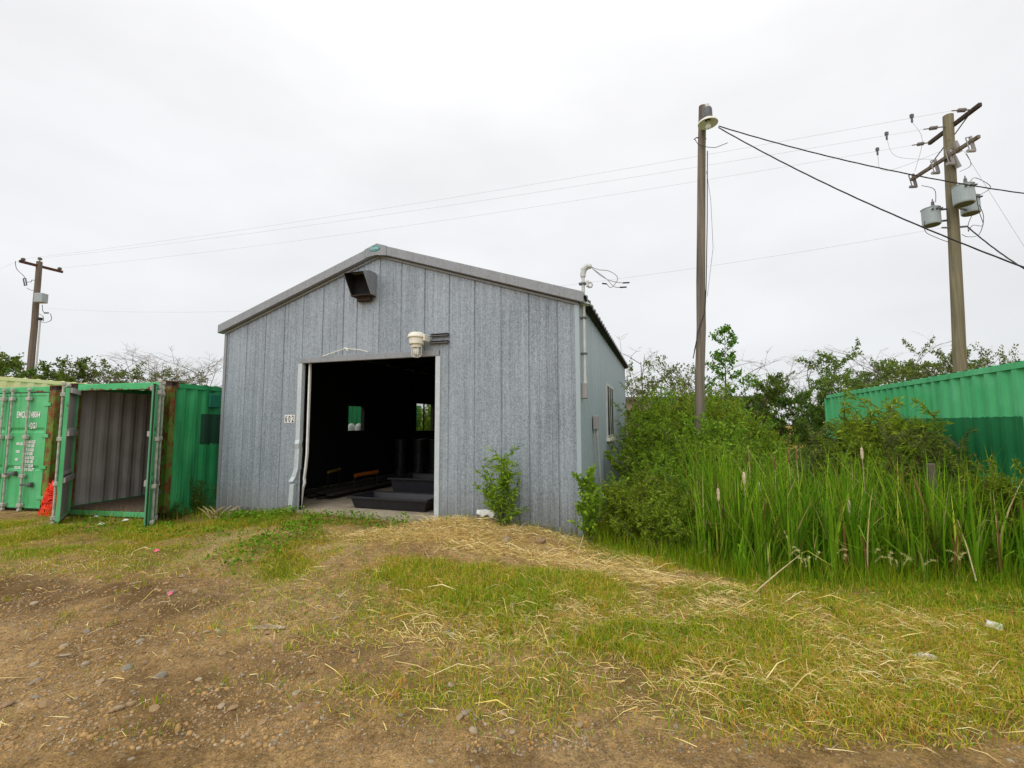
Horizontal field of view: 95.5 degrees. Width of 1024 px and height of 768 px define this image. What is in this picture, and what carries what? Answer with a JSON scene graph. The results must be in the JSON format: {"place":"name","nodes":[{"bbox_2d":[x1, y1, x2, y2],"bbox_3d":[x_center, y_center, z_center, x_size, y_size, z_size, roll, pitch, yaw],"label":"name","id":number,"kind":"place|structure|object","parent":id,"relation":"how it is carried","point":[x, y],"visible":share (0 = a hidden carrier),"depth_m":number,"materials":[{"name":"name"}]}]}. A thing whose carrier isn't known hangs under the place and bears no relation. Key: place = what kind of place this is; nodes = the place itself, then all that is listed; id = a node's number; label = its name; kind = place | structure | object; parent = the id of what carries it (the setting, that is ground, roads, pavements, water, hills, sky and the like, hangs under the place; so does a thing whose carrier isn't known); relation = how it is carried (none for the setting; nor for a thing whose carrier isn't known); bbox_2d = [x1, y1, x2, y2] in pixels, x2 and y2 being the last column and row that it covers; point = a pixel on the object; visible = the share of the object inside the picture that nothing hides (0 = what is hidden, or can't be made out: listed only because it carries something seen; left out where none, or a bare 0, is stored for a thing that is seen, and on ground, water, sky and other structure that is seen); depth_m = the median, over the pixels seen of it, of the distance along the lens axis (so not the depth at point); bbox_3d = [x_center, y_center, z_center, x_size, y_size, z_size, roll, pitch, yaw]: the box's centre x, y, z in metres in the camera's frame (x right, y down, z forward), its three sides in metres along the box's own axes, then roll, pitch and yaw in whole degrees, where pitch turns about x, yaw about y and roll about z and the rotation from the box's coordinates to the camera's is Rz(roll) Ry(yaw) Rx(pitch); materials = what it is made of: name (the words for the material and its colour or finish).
{"place":"outdoors","nodes":[
{"label":"outdoors","id":0,"kind":"place"},
{"bbox_2d":[0,426,1023,767],"bbox_3d":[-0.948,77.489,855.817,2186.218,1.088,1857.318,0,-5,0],"label":"ground","id":1,"kind":"structure","parent":0,"point":[388,754],"depth_m":3.11,"materials":[{"name":"soil"}]},
{"bbox_2d":[0,352,41,377],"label":"scrub tree","id":2,"kind":"object","parent":1,"relation":"on","point":[30,371],"visible":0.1,"depth_m":26.74,"materials":[{"name":"green plant"}]},
{"bbox_2d":[0,385,66,511],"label":"shipping container","id":3,"kind":"object","parent":1,"relation":"on","point":[29,422],"visible":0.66,"depth_m":9.77,"materials":[{"name":"metal"}]},
{"bbox_2d":[0,389,10,507],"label":"door","id":4,"kind":"structure","parent":3,"relation":"in","point":[4,397],"depth_m":9.92,"materials":[{"name":"green paint"}]},
{"bbox_2d":[0,388,50,511],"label":"door","id":5,"kind":"structure","parent":3,"relation":"in","point":[26,437],"depth_m":9.77,"materials":[{"name":"green paint"}]},
{"bbox_2d":[15,257,62,377],"bbox_3d":[-29.381,-1.637,28.166,2.248,12.463,1.559,3,-6,-30],"label":"utility pole","id":6,"kind":"object","parent":1,"relation":"on","point":[39,297],"visible":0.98,"depth_m":28.37,"materials":[{"name":"wood"}]},
{"bbox_2d":[38,480,57,515],"bbox_3d":[-9.194,2.304,9.438,0.599,0.700,0.566,4,-6,-37],"label":"safety net","id":7,"kind":"object","parent":1,"relation":"on","point":[46,503],"visible":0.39,"depth_m":9.23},
{"bbox_2d":[0,352,101,382],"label":"scrub tree","id":8,"kind":"object","parent":1,"relation":"on","point":[62,375],"visible":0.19,"depth_m":24.43,"materials":[{"name":"green plant"}]},
{"bbox_2d":[0,376,144,390],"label":"shipping container","id":9,"kind":"object","parent":1,"relation":"on","point":[8,382],"visible":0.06,"depth_m":11.49,"materials":[{"name":"metal"}]},
{"bbox_2d":[50,354,187,383],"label":"scrub tree","id":10,"kind":"object","parent":1,"relation":"on","point":[74,373],"visible":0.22,"depth_m":26.94,"materials":[{"name":"green plant"}]},
{"bbox_2d":[56,360,194,383],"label":"scrub tree","id":11,"kind":"object","parent":1,"relation":"on","point":[85,366],"visible":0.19,"depth_m":27.07,"materials":[{"name":"green plant"}]},
{"bbox_2d":[81,343,209,383],"bbox_3d":[-20.142,1.009,26.161,6.396,6.489,7.267,3,-6,-31],"label":"bare tree","id":12,"kind":"object","parent":1,"relation":"on","point":[145,367],"visible":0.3,"depth_m":26.91,"materials":[{"name":"brown plant"}]},
{"bbox_2d":[103,367,206,384],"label":"scrub tree","id":13,"kind":"object","parent":1,"relation":"on","point":[165,376],"visible":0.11,"depth_m":28.79,"materials":[{"name":"green plant"}]},
{"bbox_2d":[100,352,222,386],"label":"bare tree","id":14,"kind":"object","parent":1,"relation":"on","point":[214,366],"visible":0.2,"depth_m":24.31,"materials":[{"name":"brown plant"}]},
{"bbox_2d":[109,344,221,386],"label":"bare tree","id":15,"kind":"object","parent":1,"relation":"on","point":[170,368],"visible":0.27,"depth_m":25.86,"materials":[{"name":"brown plant"}]},
{"bbox_2d":[189,477,216,513],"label":"weed clump","id":16,"kind":"object","parent":1,"relation":"on","point":[199,502],"visible":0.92,"depth_m":9.18,"materials":[{"name":"green plant"}]},
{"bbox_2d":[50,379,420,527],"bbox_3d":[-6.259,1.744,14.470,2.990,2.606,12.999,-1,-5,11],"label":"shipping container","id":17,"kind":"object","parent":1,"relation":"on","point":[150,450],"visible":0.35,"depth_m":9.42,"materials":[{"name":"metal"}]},
{"bbox_2d":[50,382,81,523],"bbox_3d":[-8.410,1.275,8.788,0.172,2.556,1.127,3,-6,-35],"label":"door","id":18,"kind":"structure","parent":17,"relation":"in","point":[64,482],"depth_m":8.51,"materials":[{"name":"green paint"}]},
{"bbox_2d":[143,379,165,527],"bbox_3d":[-6.386,1.228,8.345,0.172,2.556,1.139,3,-6,-31],"label":"door","id":19,"kind":"structure","parent":17,"relation":"in","point":[152,482],"depth_m":7.97,"materials":[{"name":"green paint"}]},
{"bbox_2d":[24,505,454,575],"bbox_3d":[-4.986,2.229,7.284,7.899,0.404,2.755,-2,-5,19],"label":"clover","id":20,"kind":"object","parent":1,"relation":"on","point":[294,522],"visible":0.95,"depth_m":7.38,"materials":[{"name":"green plant"}]},
{"bbox_2d":[216,243,628,536],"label":"metal shed","id":21,"kind":"structure","parent":1,"relation":"on","point":[501,372],"depth_m":8.23,"materials":[{"name":"metal"}]},
{"bbox_2d":[346,403,365,432],"bbox_3d":[-4.404,0.963,13.030,0.120,0.799,0.833,-2,-5,18],"label":"window","id":22,"kind":"structure","parent":21,"relation":"in","point":[363,407],"depth_m":13.23,"materials":[{"name":"black glass"}]},
{"bbox_2d":[346,490,433,511],"bbox_3d":[-2.123,2.183,8.665,1.690,0.222,0.820,-2,-5,19],"label":"plastic tub","id":23,"kind":"object","parent":21,"relation":"on","point":[401,501],"visible":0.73,"depth_m":8.46,"materials":[{"name":"plastic"}]},
{"bbox_2d":[387,473,433,492],"bbox_3d":[-1.564,2.172,9.813,1.820,0.442,1.020,-2,-5,17],"label":"plastic tub","id":24,"kind":"object","parent":21,"relation":"on","point":[417,482],"visible":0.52,"depth_m":9.54,"materials":[{"name":"plastic"}]},
{"bbox_2d":[415,401,433,432],"bbox_3d":[-3.183,1.201,16.793,0.120,1.079,1.378,-2,-5,18],"label":"window","id":25,"kind":"structure","parent":21,"relation":"in","point":[432,404],"depth_m":16.83,"materials":[{"name":"black glass"}]},
{"bbox_2d":[407,332,448,357],"bbox_3d":[-1.388,-0.648,7.708,0.687,0.428,0.295,0,-5,-2],"label":"wall lamp","id":26,"kind":"object","parent":21,"relation":"attached to","point":[416,340],"visible":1,"depth_m":7.65,"materials":[{"name":"beige paint"}]},
{"bbox_2d":[593,416,601,521],"bbox_3d":[1.537,1.650,8.274,0.072,2.160,0.590,-2,-5,18],"label":"conduit","id":27,"kind":"object","parent":21,"relation":"attached to","point":[595,423],"visible":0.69,"depth_m":8.23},
{"bbox_2d":[579,263,629,398],"bbox_3d":[1.393,-0.837,7.098,0.811,2.109,0.209,-2,-5,18],"label":"service mast","id":28,"kind":"object","parent":21,"relation":"attached to","point":[584,353],"visible":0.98,"depth_m":7.16,"materials":[{"name":"metal"}]},
{"bbox_2d":[606,383,615,440],"bbox_3d":[2.272,0.671,10.859,0.160,1.280,1.460,-2,-5,18],"label":"window","id":29,"kind":"structure","parent":21,"relation":"in","point":[609,389],"depth_m":10.68,"materials":[{"name":"white glass"}]},
{"bbox_2d":[416,405,430,430],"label":"willow shrub","id":30,"kind":"object","parent":1,"relation":"on","point":[428,425],"visible":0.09,"depth_m":18.27,"materials":[{"name":"green plant"}]},
{"bbox_2d":[473,446,529,526],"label":"sapling","id":31,"kind":"object","parent":1,"relation":"on","point":[500,499],"visible":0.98,"depth_m":6.83,"materials":[{"name":"green plant"}]},
{"bbox_2d":[0,521,1021,754],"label":"soil clods","id":32,"kind":"object","parent":1,"relation":"on","point":[84,733],"visible":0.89,"depth_m":3.04,"materials":[{"name":"soil"}]},
{"bbox_2d":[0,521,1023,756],"bbox_3d":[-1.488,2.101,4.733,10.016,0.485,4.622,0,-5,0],"label":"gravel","id":33,"kind":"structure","parent":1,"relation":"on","point":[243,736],"depth_m":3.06,"materials":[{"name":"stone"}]},
{"bbox_2d":[0,512,1023,766],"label":"straw","id":34,"kind":"object","parent":1,"relation":"on","point":[620,568],"visible":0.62,"depth_m":3.89,"materials":[{"name":"plant"}]},
{"bbox_2d":[568,463,605,544],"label":"sapling","id":35,"kind":"object","parent":1,"relation":"on","point":[587,512],"visible":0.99,"depth_m":6.45,"materials":[{"name":"green plant"}]},
{"bbox_2d":[592,470,637,532],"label":"willow shrub","id":36,"kind":"object","parent":1,"relation":"on","point":[620,482],"visible":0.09,"depth_m":7.51,"materials":[{"name":"green plant"}]},
{"bbox_2d":[595,477,655,545],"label":"willow shrub","id":37,"kind":"object","parent":1,"relation":"on","point":[617,517],"visible":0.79,"depth_m":6.66,"materials":[{"name":"green plant"}]},
{"bbox_2d":[611,399,684,487],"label":"willow shrub","id":38,"kind":"object","parent":1,"relation":"on","point":[647,441],"visible":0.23,"depth_m":10.60,"materials":[{"name":"green plant"}]},
{"bbox_2d":[611,461,689,505],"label":"willow shrub","id":39,"kind":"object","parent":1,"relation":"on","point":[656,469],"visible":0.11,"depth_m":7.60,"materials":[{"name":"green plant"}]},
{"bbox_2d":[604,415,699,486],"bbox_3d":[2.993,1.738,9.458,2.064,2.206,2.421,4,-7,-42],"label":"willow shrub","id":40,"kind":"object","parent":1,"relation":"on","point":[635,459],"visible":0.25,"depth_m":9.43,"materials":[{"name":"green plant"}]},
{"bbox_2d":[619,489,684,553],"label":"willow shrub","id":41,"kind":"object","parent":1,"relation":"on","point":[652,527],"visible":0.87,"depth_m":6.24,"materials":[{"name":"green plant"}]},
{"bbox_2d":[607,463,700,540],"bbox_3d":[2.090,1.897,7.046,1.306,1.382,1.532,-1,-5,10],"label":"willow shrub","id":42,"kind":"object","parent":1,"relation":"on","point":[648,477],"visible":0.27,"depth_m":6.94,"materials":[{"name":"green plant"}]},
{"bbox_2d":[624,383,686,446],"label":"willow shrub","id":43,"kind":"object","parent":1,"relation":"on","point":[667,397],"visible":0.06,"depth_m":14.70,"materials":[{"name":"green plant"}]},
{"bbox_2d":[616,445,695,494],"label":"willow shrub","id":44,"kind":"object","parent":1,"relation":"on","point":[655,458],"visible":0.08,"depth_m":8.38,"materials":[{"name":"green plant"}]},
{"bbox_2d":[628,402,694,455],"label":"willow shrub","id":45,"kind":"object","parent":1,"relation":"on","point":[676,415],"visible":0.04,"depth_m":10.93,"materials":[{"name":"green plant"}]},
{"bbox_2d":[619,381,705,470],"bbox_3d":[3.871,1.461,12.408,2.456,3.249,1.768,-2,-6,23],"label":"willow shrub","id":46,"kind":"object","parent":1,"relation":"on","point":[648,415],"visible":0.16,"depth_m":12.62,"materials":[{"name":"green plant"}]},
{"bbox_2d":[625,368,706,417],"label":"scrub tree","id":47,"kind":"object","parent":1,"relation":"on","point":[644,391],"visible":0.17,"depth_m":22.26,"materials":[{"name":"green plant"}]},
{"bbox_2d":[652,388,694,426],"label":"willow shrub","id":48,"kind":"object","parent":1,"relation":"on","point":[681,402],"visible":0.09,"depth_m":12.57,"materials":[{"name":"green plant"}]},
{"bbox_2d":[625,352,727,437],"bbox_3d":[6.795,1.153,20.119,4.886,5.234,4.032,-2,-6,23],"label":"scrub tree","id":49,"kind":"object","parent":1,"relation":"on","point":[660,379],"visible":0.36,"depth_m":20.20,"materials":[{"name":"green plant"}]},
{"bbox_2d":[639,482,716,551],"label":"willow shrub","id":50,"kind":"object","parent":1,"relation":"on","point":[671,499],"visible":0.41,"depth_m":6.50,"materials":[{"name":"green plant"}]},
{"bbox_2d":[650,402,724,459],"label":"willow shrub","id":51,"kind":"object","parent":1,"relation":"on","point":[681,427],"visible":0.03,"depth_m":10.67,"materials":[{"name":"green plant"}]},
{"bbox_2d":[658,437,742,483],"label":"willow shrub","id":52,"kind":"object","parent":1,"relation":"on","point":[696,450],"visible":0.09,"depth_m":8.39,"materials":[{"name":"green plant"}]},
{"bbox_2d":[662,408,752,477],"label":"willow shrub","id":53,"kind":"object","parent":1,"relation":"on","point":[688,428],"visible":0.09,"depth_m":9.27,"materials":[{"name":"green plant"}]},
{"bbox_2d":[677,378,741,435],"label":"willow shrub","id":54,"kind":"object","parent":1,"relation":"on","point":[715,396],"visible":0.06,"depth_m":12.57,"materials":[{"name":"green plant"}]},
{"bbox_2d":[693,104,726,438],"bbox_3d":[4.375,-1.737,10.183,1.145,9.232,0.235,0,-5,0],"label":"light pole","id":55,"kind":"object","parent":1,"relation":"on","point":[700,343],"visible":0.87,"depth_m":10.20,"materials":[{"name":"wood"}]},
{"bbox_2d":[698,103,717,129],"bbox_3d":[4.324,-5.910,10.291,0.424,0.595,0.442,0,-5,0],"label":"yard light","id":56,"kind":"object","parent":55,"relation":"attached to","point":[708,120],"visible":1,"depth_m":10.24,"materials":[{"name":"metal"}]},
{"bbox_2d":[718,126,1023,193],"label":"service line","id":57,"kind":"object","parent":55,"relation":"attached to","point":[870,165],"visible":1,"depth_m":9.92,"materials":[{"name":"rubber"}]},
{"bbox_2d":[718,127,1023,267],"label":"service line","id":58,"kind":"object","parent":55,"relation":"attached to","point":[876,206],"visible":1,"depth_m":8.43,"materials":[{"name":"rubber"}]},
{"bbox_2d":[456,546,965,660],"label":"foxtail grass","id":59,"kind":"structure","parent":1,"relation":"on","point":[790,553],"depth_m":4.90,"materials":[{"name":"plant"}]},
{"bbox_2d":[678,383,754,448],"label":"willow shrub","id":60,"kind":"object","parent":1,"relation":"on","point":[717,410],"visible":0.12,"depth_m":10.90,"materials":[{"name":"green plant"}]},
{"bbox_2d":[686,439,776,484],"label":"willow shrub","id":61,"kind":"object","parent":1,"relation":"on","point":[735,456],"visible":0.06,"depth_m":8.12,"materials":[{"name":"green plant"}]},
{"bbox_2d":[680,412,784,467],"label":"willow shrub","id":62,"kind":"object","parent":1,"relation":"on","point":[711,424],"visible":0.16,"depth_m":9.22,"materials":[{"name":"green plant"}]},
{"bbox_2d":[693,323,784,432],"bbox_3d":[8.051,0.599,17.015,3.164,5.766,2.424,-3,-6,27],"label":"poplar tree","id":63,"kind":"object","parent":1,"relation":"on","point":[721,354],"visible":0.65,"depth_m":17.06,"materials":[{"name":"green plant"}]},
{"bbox_2d":[722,388,782,441],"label":"scrub tree","id":64,"kind":"object","parent":1,"relation":"on","point":[757,406],"visible":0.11,"depth_m":21.48,"materials":[{"name":"green plant"}]},
{"bbox_2d":[721,403,786,463],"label":"willow shrub","id":65,"kind":"object","parent":1,"relation":"on","point":[763,436],"visible":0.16,"depth_m":10.80,"materials":[{"name":"green plant"}]},
{"bbox_2d":[722,372,799,451],"bbox_3d":[11.146,1.587,20.547,3.194,4.411,2.805,4,-6,-38],"label":"scrub tree","id":66,"kind":"object","parent":1,"relation":"on","point":[771,393],"visible":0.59,"depth_m":20.11,"materials":[{"name":"green plant"}]},
{"bbox_2d":[730,443,800,491],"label":"willow shrub","id":67,"kind":"object","parent":1,"relation":"on","point":[746,456],"visible":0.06,"depth_m":8.58,"materials":[{"name":"green plant"}]},
{"bbox_2d":[750,427,808,467],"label":"willow shrub","id":68,"kind":"object","parent":1,"relation":"on","point":[773,437],"visible":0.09,"depth_m":10.94,"materials":[{"name":"green plant"}]},
{"bbox_2d":[779,376,837,456],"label":"scrub tree","id":69,"kind":"object","parent":1,"relation":"on","point":[802,431],"visible":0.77,"depth_m":19.24,"materials":[{"name":"green plant"}]},
{"bbox_2d":[736,350,883,452],"bbox_3d":[14.902,0.939,24.216,7.068,6.312,6.221,1,-5,-12],"label":"bare tree","id":70,"kind":"object","parent":1,"relation":"on","point":[797,386],"visible":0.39,"depth_m":24.52,"materials":[{"name":"brown plant"}]},
{"bbox_2d":[783,438,849,497],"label":"tall weed","id":71,"kind":"object","parent":1,"relation":"on","point":[814,462],"visible":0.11,"depth_m":8.24,"materials":[{"name":"green plant"}]},
{"bbox_2d":[754,352,887,453],"bbox_3d":[13.877,1.231,21.155,3.920,5.217,5.137,2,-6,-25],"label":"scrub tree","id":72,"kind":"object","parent":1,"relation":"on","point":[826,380],"visible":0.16,"depth_m":20.42,"materials":[{"name":"green plant"}]},
{"bbox_2d":[784,418,857,488],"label":"tall weed","id":73,"kind":"object","parent":1,"relation":"on","point":[814,436],"visible":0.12,"depth_m":8.61,"materials":[{"name":"green plant"}]},
{"bbox_2d":[626,437,1023,589],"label":"cattail leaves","id":74,"kind":"object","parent":1,"relation":"on","point":[830,526],"visible":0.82,"depth_m":5.45,"materials":[{"name":"plant"}]},
{"bbox_2d":[812,430,889,494],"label":"tall weed","id":75,"kind":"object","parent":1,"relation":"on","point":[847,460],"visible":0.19,"depth_m":7.70,"materials":[{"name":"green plant"}]},
{"bbox_2d":[780,339,922,443],"bbox_3d":[16.462,0.799,23.119,6.320,6.418,4.822,1,-5,-10],"label":"scrub tree","id":76,"kind":"object","parent":1,"relation":"on","point":[888,366],"visible":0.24,"depth_m":22.34,"materials":[{"name":"green plant"}]},
{"bbox_2d":[818,398,922,483],"bbox_3d":[6.297,1.429,7.977,1.449,2.464,1.559,2,-6,-24],"label":"tall weed","id":77,"kind":"object","parent":1,"relation":"on","point":[876,438],"visible":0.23,"depth_m":7.90,"materials":[{"name":"green plant"}]},
{"bbox_2d":[816,384,936,465],"bbox_3d":[6.292,1.340,8.195,1.597,2.678,1.718,1,-5,-18],"label":"shrub","id":78,"kind":"object","parent":1,"relation":"on","point":[843,425],"visible":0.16,"depth_m":8.22,"materials":[{"name":"green plant"}]},
{"bbox_2d":[820,331,951,384],"bbox_3d":[19.110,0.778,22.769,6.255,6.345,7.106,0,-5,-6],"label":"bare tree","id":79,"kind":"object","parent":1,"relation":"on","point":[889,359],"visible":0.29,"depth_m":23.39,"materials":[{"name":"green plant"}]},
{"bbox_2d":[850,433,940,506],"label":"tall weed","id":80,"kind":"object","parent":1,"relation":"on","point":[885,458],"visible":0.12,"depth_m":7.13,"materials":[{"name":"green plant"}]},
{"bbox_2d":[838,388,954,475],"bbox_3d":[6.499,1.330,7.790,1.639,2.654,1.523,3,-6,-35],"label":"shrub","id":81,"kind":"object","parent":1,"relation":"on","point":[915,423],"visible":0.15,"depth_m":7.56,"materials":[{"name":"green plant"}]},
{"bbox_2d":[852,339,951,384],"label":"scrub tree","id":82,"kind":"object","parent":1,"relation":"on","point":[927,364],"visible":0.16,"depth_m":25.24,"materials":[{"name":"green plant"}]},
{"bbox_2d":[855,420,976,495],"bbox_3d":[6.476,1.591,7.208,1.773,2.076,1.791,-1,-5,7],"label":"tall weed","id":83,"kind":"object","parent":1,"relation":"on","point":[894,444],"visible":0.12,"depth_m":7.15,"materials":[{"name":"green plant"}]},
{"bbox_2d":[824,360,1023,493],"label":"shipping container","id":84,"kind":"object","parent":1,"relation":"on","point":[988,402],"visible":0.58,"depth_m":7.08,"materials":[{"name":"metal"}]},
{"bbox_2d":[925,463,938,515],"bbox_3d":[5.304,1.805,5.812,0.130,1.609,0.102,0,-5,0],"label":"fence post","id":85,"kind":"object","parent":1,"relation":"on","point":[931,468],"visible":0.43,"depth_m":5.83,"materials":[{"name":"grey wood"}]},
{"bbox_2d":[875,102,990,371],"bbox_3d":[15.179,-3.192,16.462,3.054,13.165,2.662,-5,-7,44],"label":"utility pole","id":86,"kind":"object","parent":1,"relation":"on","point":[951,148],"visible":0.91,"depth_m":16.39,"materials":[{"name":"wood"}]},
{"bbox_2d":[920,199,947,227],"bbox_3d":[15.280,-6.210,16.764,0.869,0.997,0.654,0,-5,0],"label":"transformer","id":87,"kind":"object","parent":86,"relation":"attached to","point":[931,216],"visible":0.95,"depth_m":16.62,"materials":[{"name":"metal"}]},
{"bbox_2d":[951,176,977,207],"bbox_3d":[15.617,-6.706,16.181,0.619,1.038,0.950,0,-5,0],"label":"transformer","id":88,"kind":"object","parent":86,"relation":"attached to","point":[963,195],"visible":0.87,"depth_m":15.91,"materials":[{"name":"metal"}]},
{"bbox_2d":[959,194,982,216],"bbox_3d":[16.365,-6.694,16.954,1.311,0.997,0.670,0,-5,0],"label":"transformer","id":89,"kind":"object","parent":86,"relation":"attached to","point":[969,210],"visible":0.43,"depth_m":16.78,"materials":[{"name":"metal"}]},
{"bbox_2d":[870,426,1003,505],"bbox_3d":[6.204,1.607,6.854,1.507,1.990,1.522,-1,-5,6],"label":"tall weed","id":90,"kind":"object","parent":1,"relation":"on","point":[941,450],"visible":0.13,"depth_m":6.82,"materials":[{"name":"green plant"}]},
{"bbox_2d":[891,334,990,379],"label":"scrub tree","id":91,"kind":"object","parent":1,"relation":"on","point":[942,356],"visible":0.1,"depth_m":26.62,"materials":[{"name":"green plant"}]},
{"bbox_2d":[908,448,983,516],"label":"tall weed","id":92,"kind":"object","parent":1,"relation":"on","point":[954,465],"visible":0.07,"depth_m":6.52,"materials":[{"name":"green plant"}]},
{"bbox_2d":[948,522,997,574],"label":"tall weed","id":93,"kind":"object","parent":1,"relation":"on","point":[987,553],"visible":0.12,"depth_m":5.18,"materials":[{"name":"green plant"}]},
{"bbox_2d":[943,342,1018,373],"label":"scrub tree","id":94,"kind":"object","parent":1,"relation":"on","point":[988,360],"visible":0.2,"depth_m":26.31,"materials":[{"name":"green plant"}]},
{"bbox_2d":[939,445,1023,568],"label":"tall weed","id":95,"kind":"object","parent":1,"relation":"on","point":[1008,489],"visible":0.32,"depth_m":5.65,"materials":[{"name":"green plant"}]},
{"bbox_2d":[0,513,1023,757],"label":"grass","id":96,"kind":"structure","parent":0,"point":[892,601],"depth_m":3.82,"materials":[{"name":"plant"}]},
{"bbox_2d":[0,0,1023,424],"label":"sky","id":97,"kind":"structure","parent":0,"point":[124,123],"materials":[{"name":"white"}]},
{"bbox_2d":[19,476,1023,595],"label":"tall grass","id":98,"kind":"structure","parent":0,"point":[604,532],"depth_m":5.24,"materials":[{"name":"plant"}]},
{"bbox_3d":[-3.644,2.562,11.839,0.190,0.040,4.200,-2,-5,17],"label":"timber","id":99,"kind":"object","parent":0,"visible":0},
{"bbox_2d":[306,480,390,496],"bbox_3d":[-3.541,2.502,11.650,0.140,0.040,4.200,-2,-5,19],"label":"timber","id":100,"kind":"object","parent":99,"relation":"on","point":[312,495],"visible":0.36,"depth_m":9.81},
{"bbox_2d":[316,478,390,493],"bbox_3d":[-3.416,2.469,11.773,0.190,0.040,4.200,-2,-5,17],"label":"timber","id":101,"kind":"object","parent":100,"relation":"on","point":[349,487],"visible":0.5,"depth_m":10.68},
{"bbox_3d":[-3.861,2.536,12.018,0.190,0.040,4.400,-2,-5,17],"label":"timber","id":102,"kind":"object","parent":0,"visible":0},
{"bbox_2d":[303,472,411,493],"bbox_3d":[-3.756,2.475,11.828,0.140,0.040,4.400,-2,-5,19],"label":"timber","id":103,"kind":"object","parent":102,"relation":"on","point":[334,486],"visible":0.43,"depth_m":11.04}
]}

